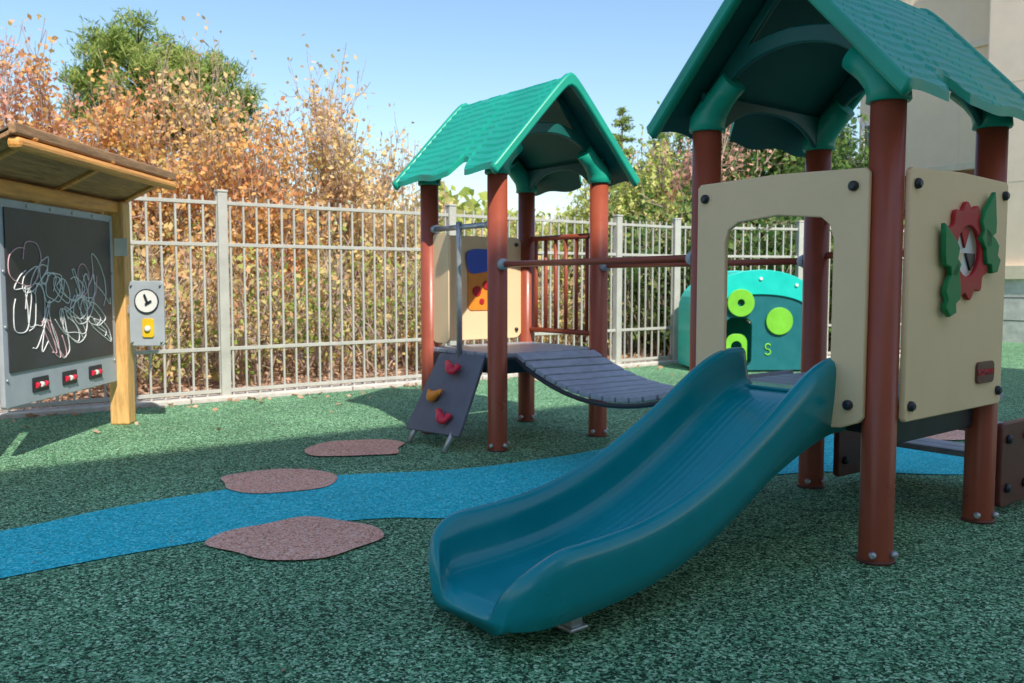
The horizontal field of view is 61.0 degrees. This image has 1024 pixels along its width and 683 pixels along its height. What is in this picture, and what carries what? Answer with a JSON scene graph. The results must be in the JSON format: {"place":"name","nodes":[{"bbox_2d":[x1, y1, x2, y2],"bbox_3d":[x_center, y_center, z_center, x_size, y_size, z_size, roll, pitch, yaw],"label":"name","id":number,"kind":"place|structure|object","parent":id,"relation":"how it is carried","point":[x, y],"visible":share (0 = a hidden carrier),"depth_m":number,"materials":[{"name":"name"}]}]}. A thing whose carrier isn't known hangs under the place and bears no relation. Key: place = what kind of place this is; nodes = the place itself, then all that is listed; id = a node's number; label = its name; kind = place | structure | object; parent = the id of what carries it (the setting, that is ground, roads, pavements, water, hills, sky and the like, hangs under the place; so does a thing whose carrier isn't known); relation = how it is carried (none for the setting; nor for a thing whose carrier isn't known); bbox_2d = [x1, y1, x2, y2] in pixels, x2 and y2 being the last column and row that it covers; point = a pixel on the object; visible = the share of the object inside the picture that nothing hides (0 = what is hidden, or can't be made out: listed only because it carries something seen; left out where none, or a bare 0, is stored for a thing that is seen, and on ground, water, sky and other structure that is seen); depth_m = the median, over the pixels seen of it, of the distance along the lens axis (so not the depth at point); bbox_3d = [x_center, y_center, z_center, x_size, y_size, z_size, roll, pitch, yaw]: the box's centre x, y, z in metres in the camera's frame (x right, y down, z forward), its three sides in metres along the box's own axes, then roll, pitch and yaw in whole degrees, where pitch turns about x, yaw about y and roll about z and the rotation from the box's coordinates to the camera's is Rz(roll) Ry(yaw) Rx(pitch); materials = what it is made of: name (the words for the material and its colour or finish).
{"place":"outdoors","nodes":[
{"label":"outdoors","id":0,"kind":"place"},
{"bbox_2d":[2,299,830,410],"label":"ground","id":1,"kind":"structure","parent":0,"point":[210,380],"depth_m":9.20,"materials":[{"name":"brown soil"}]},
{"bbox_2d":[0,22,79,139],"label":"autumn tree","id":2,"kind":"object","parent":1,"relation":"on","point":[3,52],"visible":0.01,"depth_m":12.75,"materials":[{"name":"orange plant"}]},
{"bbox_2d":[0,20,89,138],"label":"autumn tree","id":3,"kind":"object","parent":1,"relation":"on","point":[5,113],"visible":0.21,"depth_m":9.55,"materials":[{"name":"orange plant"}]},
{"bbox_2d":[0,13,173,273],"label":"autumn tree","id":4,"kind":"object","parent":1,"relation":"on","point":[92,127],"visible":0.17,"depth_m":9.51,"materials":[{"name":"orange plant"}]},
{"bbox_2d":[49,6,224,278],"bbox_3d":[-6.931,-3.154,16.368,3.226,6.014,3.030,4,6,45],"label":"tree","id":5,"kind":"object","parent":1,"relation":"on","point":[119,45],"visible":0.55,"depth_m":15.50,"materials":[{"name":"green plant"}]},
{"bbox_2d":[80,49,224,361],"bbox_3d":[-4.353,-1.633,10.459,2.431,3.814,2.459,0,4,7],"label":"autumn tree","id":6,"kind":"object","parent":1,"relation":"on","point":[166,207],"visible":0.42,"depth_m":10.12,"materials":[{"name":"orange plant"}]},
{"bbox_2d":[143,41,271,304],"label":"tree","id":7,"kind":"object","parent":1,"relation":"on","point":[248,93],"visible":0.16,"depth_m":16.63,"materials":[{"name":"green plant"}]},
{"bbox_2d":[118,13,311,360],"bbox_3d":[-3.414,-1.872,10.722,2.176,4.251,2.398,1,4,11],"label":"autumn tree","id":8,"kind":"object","parent":1,"relation":"on","point":[163,98],"visible":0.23,"depth_m":10.38,"materials":[{"name":"orange plant"}]},
{"bbox_2d":[138,83,354,365],"bbox_3d":[-2.790,-1.289,10.233,2.054,3.159,2.434,1,4,9],"label":"autumn tree","id":9,"kind":"object","parent":1,"relation":"on","point":[242,180],"visible":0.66,"depth_m":9.73,"materials":[{"name":"orange plant"}]},
{"bbox_2d":[272,34,396,358],"bbox_3d":[-2.208,-1.904,11.131,1.695,4.257,2.354,1,4,10],"label":"autumn tree","id":10,"kind":"object","parent":1,"relation":"on","point":[330,159],"visible":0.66,"depth_m":10.82,"materials":[{"name":"orange plant"}]},
{"bbox_2d":[52,195,669,399],"bbox_3d":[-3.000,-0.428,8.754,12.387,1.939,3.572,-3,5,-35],"label":"shrub hedge","id":11,"kind":"object","parent":1,"relation":"on","point":[171,334],"visible":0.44,"depth_m":9.02,"materials":[{"name":"brown plant"}]},
{"bbox_2d":[132,181,637,311],"bbox_3d":[-0.967,-2.741,25.825,49.228,4.701,17.238,0,4,0],"label":"distant tree belt","id":12,"kind":"object","parent":1,"relation":"on","point":[473,204],"visible":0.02,"depth_m":25.72,"materials":[{"name":"green plant"}]},
{"bbox_2d":[338,103,454,345],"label":"autumn tree","id":13,"kind":"object","parent":1,"relation":"on","point":[387,184],"visible":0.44,"depth_m":11.79,"materials":[{"name":"orange plant"}]},
{"bbox_2d":[0,349,812,671],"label":"fallen leaves","id":14,"kind":"object","parent":1,"relation":"on","point":[288,379],"visible":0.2,"depth_m":8.31,"materials":[{"name":"brown plant"}]},
{"bbox_2d":[0,353,899,419],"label":"concrete kerb","id":15,"kind":"structure","parent":1,"relation":"on","point":[60,410],"depth_m":7.35,"materials":[{"name":"beige concrete"}]},
{"bbox_2d":[0,189,672,411],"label":"metal picket fence","id":16,"kind":"object","parent":15,"relation":"on","point":[225,347],"visible":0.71,"depth_m":7.76,"materials":[{"name":"metal"}]},
{"bbox_2d":[672,218,903,359],"bbox_3d":[3.630,-0.644,10.990,3.492,1.752,0.092,-1,4,-15],"label":"metal picket fence","id":17,"kind":"object","parent":15,"relation":"on","point":[678,227],"visible":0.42,"depth_m":10.73,"materials":[{"name":"metal"}]},
{"bbox_2d":[0,342,1023,682],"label":"rubber playground surface","id":18,"kind":"object","parent":1,"relation":"on","point":[774,580],"visible":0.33,"depth_m":2.84,"materials":[{"name":"green rubber"}]},
{"bbox_2d":[0,121,175,424],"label":"chalkboard shelter","id":19,"kind":"object","parent":18,"relation":"on","point":[65,264],"visible":1,"depth_m":5.20,"materials":[{"name":"wood"}]},
{"bbox_2d":[127,281,165,345],"bbox_3d":[-2.558,-0.194,5.999,0.313,0.450,0.074,1,4,9],"label":"activity panel","id":20,"kind":"object","parent":19,"relation":"attached to","point":[146,309],"visible":1,"depth_m":5.99,"materials":[{"name":"grey plastic"}]},
{"bbox_2d":[142,319,153,336],"bbox_3d":[-2.510,-0.093,5.992,0.080,0.130,0.010,0,4,0],"label":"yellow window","id":21,"kind":"structure","parent":20,"relation":"in","point":[145,322],"depth_m":5.99,"materials":[{"name":"plastic"}]},
{"bbox_2d":[221,468,336,492],"bbox_3d":[-1.174,0.691,4.334,0.595,0.001,0.540,0,4,0],"label":"rubber stepping stone","id":22,"kind":"object","parent":18,"relation":"on","point":[276,480],"visible":1,"depth_m":4.33,"materials":[{"name":"rubber"}]},
{"bbox_2d":[205,516,383,559],"bbox_3d":[-0.836,0.758,3.381,0.671,0.001,0.578,0,4,0],"label":"rubber stepping stone","id":23,"kind":"object","parent":18,"relation":"on","point":[304,537],"visible":1,"depth_m":3.35,"materials":[{"name":"rubber"}]},
{"bbox_2d":[305,439,403,455],"bbox_3d":[-0.939,0.631,5.193,0.565,0.001,0.527,0,4,0],"label":"rubber stepping stone","id":24,"kind":"object","parent":18,"relation":"on","point":[358,447],"visible":1,"depth_m":5.18,"materials":[{"name":"pink rubber"}]},
{"bbox_2d":[406,353,485,452],"bbox_3d":[-0.399,0.359,5.287,0.326,0.564,0.549,-3,5,-37],"label":"climbing board","id":25,"kind":"object","parent":18,"relation":"on","point":[444,403],"visible":1,"depth_m":5.27,"materials":[{"name":"dark grey plastic"},{"name":"red plastic"},{"name":"galvanised steel"}]},
{"bbox_2d":[0,434,963,577],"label":"blue rubber stream","id":26,"kind":"structure","parent":18,"relation":"on","point":[126,529],"depth_m":3.84,"materials":[{"name":"blue rubber"}]},
{"bbox_2d":[392,72,639,451],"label":"play tower","id":27,"kind":"structure","parent":18,"relation":"on","point":[532,142],"depth_m":5.53,"materials":[{"name":"teal paint"}]},
{"bbox_2d":[429,347,846,635],"bbox_3d":[0.505,0.431,2.946,1.640,0.729,0.550,-3,5,-39],"label":"playground slide","id":28,"kind":"object","parent":18,"relation":"on","point":[694,461],"visible":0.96,"depth_m":2.85,"materials":[{"name":"plastic"}]},
{"bbox_2d":[678,270,802,369],"bbox_3d":[2.674,-0.260,9.880,1.370,1.100,0.880,0,4,-4],"label":"toddler playhouse","id":29,"kind":"object","parent":18,"relation":"on","point":[767,304],"visible":0.71,"depth_m":9.50,"materials":[{"name":"teal plastic"}]},
{"bbox_2d":[726,334,746,360],"bbox_3d":[2.459,0.110,9.534,0.240,0.390,0.020,0,4,-4],"label":"lime door","id":30,"kind":"structure","parent":29,"relation":"in","point":[731,338],"depth_m":9.52,"materials":[{"name":"plastic"}]},
{"bbox_2d":[646,0,1023,565],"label":"play tower","id":31,"kind":"structure","parent":18,"relation":"on","point":[799,78],"depth_m":3.32,"materials":[{"name":"brown paint"}]},
{"bbox_2d":[497,252,802,408],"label":"plank bridge","id":32,"kind":"structure","parent":31,"relation":"attached to","point":[595,375],"depth_m":4.80,"materials":[{"name":"grey paint"}]},
{"bbox_2d":[924,430,964,439],"bbox_3d":[2.756,0.600,5.648,0.585,0.001,0.442,0,4,0],"label":"rubber stepping stone","id":33,"kind":"object","parent":18,"relation":"on","point":[955,435],"visible":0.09,"depth_m":5.55,"materials":[{"name":"pink rubber"}]},
{"bbox_2d":[510,209,571,302],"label":"olive shrub tree","id":34,"kind":"object","parent":1,"relation":"on","point":[514,231],"visible":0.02,"depth_m":13.19,"materials":[{"name":"green plant"}]},
{"bbox_2d":[537,177,664,342],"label":"olive shrub tree","id":35,"kind":"object","parent":1,"relation":"on","point":[585,207],"visible":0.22,"depth_m":12.31,"materials":[{"name":"green plant"}]},
{"bbox_2d":[609,106,639,206],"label":"spruce tree","id":36,"kind":"object","parent":1,"relation":"on","point":[622,122],"visible":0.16,"depth_m":21.63,"materials":[{"name":"green plant"}]},
{"bbox_2d":[575,111,691,307],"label":"olive shrub tree","id":37,"kind":"object","parent":1,"relation":"on","point":[660,182],"visible":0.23,"depth_m":12.44,"materials":[{"name":"green plant"}]},
{"bbox_2d":[640,132,669,169],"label":"spruce tree","id":38,"kind":"object","parent":1,"relation":"on","point":[653,141],"visible":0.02,"depth_m":20.68,"materials":[{"name":"green plant"}]},
{"bbox_2d":[613,100,776,308],"bbox_3d":[3.001,-2.123,15.116,3.338,4.452,2.737,1,4,11],"label":"green tree","id":39,"kind":"object","parent":1,"relation":"on","point":[680,138],"visible":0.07,"depth_m":14.87,"materials":[{"name":"green plant"}]},
{"bbox_2d":[615,124,795,258],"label":"russet tree","id":40,"kind":"object","parent":1,"relation":"on","point":[688,153],"visible":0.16,"depth_m":13.81,"materials":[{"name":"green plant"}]},
{"bbox_2d":[553,177,904,356],"bbox_3d":[3.523,-1.070,12.551,6.234,2.404,3.904,-1,4,-14],"label":"evergreen hedge","id":41,"kind":"object","parent":1,"relation":"on","point":[643,218],"visible":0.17,"depth_m":11.49,"materials":[{"name":"green plant"}]},
{"bbox_2d":[669,127,803,224],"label":"green tree","id":42,"kind":"object","parent":1,"relation":"on","point":[761,160],"visible":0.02,"depth_m":14.30,"materials":[{"name":"green plant"}]},
{"bbox_2d":[744,105,904,336],"bbox_3d":[5.006,-2.160,14.482,2.646,4.311,2.998,1,4,16],"label":"green tree","id":43,"kind":"object","parent":1,"relation":"on","point":[799,165],"visible":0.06,"depth_m":13.72,"materials":[{"name":"green plant"}]},
{"bbox_2d":[837,123,859,164],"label":"spruce tree","id":44,"kind":"object","parent":1,"relation":"on","point":[841,136],"visible":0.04,"depth_m":15.22,"materials":[{"name":"green plant"}]},
{"bbox_2d":[902,169,974,263],"bbox_3d":[10.698,-2.353,18.241,7.970,1.750,2.620,-3,5,-37],"label":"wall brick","id":45,"kind":"object","parent":1,"relation":"on","point":[971,172],"depth_m":15.26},
{"bbox_2d":[859,0,989,168],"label":"wall","id":46,"kind":"structure","parent":45,"relation":"on","point":[932,142],"depth_m":15.43,"materials":[{"name":"beige paint"}]},
{"bbox_2d":[864,126,869,157],"bbox_3d":[6.939,-3.810,16.491,0.058,0.600,0.500,-3,5,-37],"label":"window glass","id":47,"kind":"object","parent":46,"relation":"attached to","point":[868,127],"visible":0.07,"depth_m":16.61,"materials":[{"name":"grey glass"}]},
{"bbox_2d":[905,0,911,168],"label":"score line","id":48,"kind":"object","parent":46,"relation":"attached to","point":[907,120],"visible":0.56,"depth_m":16.01,"materials":[{"name":"beige paint"}]},
{"bbox_2d":[859,113,966,129],"bbox_3d":[7.483,-4.016,15.720,0.013,0.020,2.600,-3,5,-37],"label":"score line","id":49,"kind":"object","parent":46,"relation":"attached to","point":[935,118],"visible":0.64,"depth_m":15.55,"materials":[{"name":"beige paint"}]},
{"bbox_2d":[905,162,974,175],"bbox_3d":[7.457,-3.098,15.771,0.090,0.120,2.650,-3,5,-37],"label":"belt course","id":50,"kind":"object","parent":46,"relation":"attached to","point":[961,166],"visible":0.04,"depth_m":15.27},
{"bbox_2d":[957,0,963,163],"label":"score line","id":51,"kind":"object","parent":46,"relation":"attached to","point":[959,106],"visible":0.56,"depth_m":15.23,"materials":[{"name":"beige paint"}]},
{"bbox_2d":[968,38,988,47],"bbox_3d":[7.465,-5.163,15.633,0.070,0.120,2.650,-3,5,-37],"label":"belt course","id":52,"kind":"object","parent":46,"relation":"attached to","point":[980,43],"depth_m":14.86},
{"bbox_2d":[988,0,1023,264],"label":"bay","id":53,"kind":"object","parent":1,"relation":"on","point":[1006,46],"depth_m":14.03,"materials":[{"name":"beige paint"}]},
{"bbox_2d":[988,0,990,59],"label":"downspout","id":54,"kind":"object","parent":53,"relation":"attached to","point":[989,32],"depth_m":14.66,"materials":[{"name":"beige paint"}]},
{"bbox_2d":[0,0,859,268],"label":"sky","id":55,"kind":"structure","parent":0,"point":[426,59],"materials":[{"name":"blue"}]},
{"bbox_2d":[861,126,864,150],"bbox_3d":[6.756,-3.825,16.703,0.075,0.600,0.060,-3,5,-37],"label":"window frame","id":56,"kind":"object","parent":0,"point":[863,127],"visible":0.29,"depth_m":16.67,"materials":[{"name":"white"}]},
{"bbox_2d":[1002,280,1023,342],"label":"bay base","id":57,"kind":"object","parent":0,"point":[1013,331],"depth_m":14.07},
{"bbox_2d":[1005,265,1023,279],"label":"bay base cap","id":58,"kind":"object","parent":57,"relation":"on","point":[1014,272],"depth_m":13.98,"materials":[{"name":"beige concrete"}]}
]}

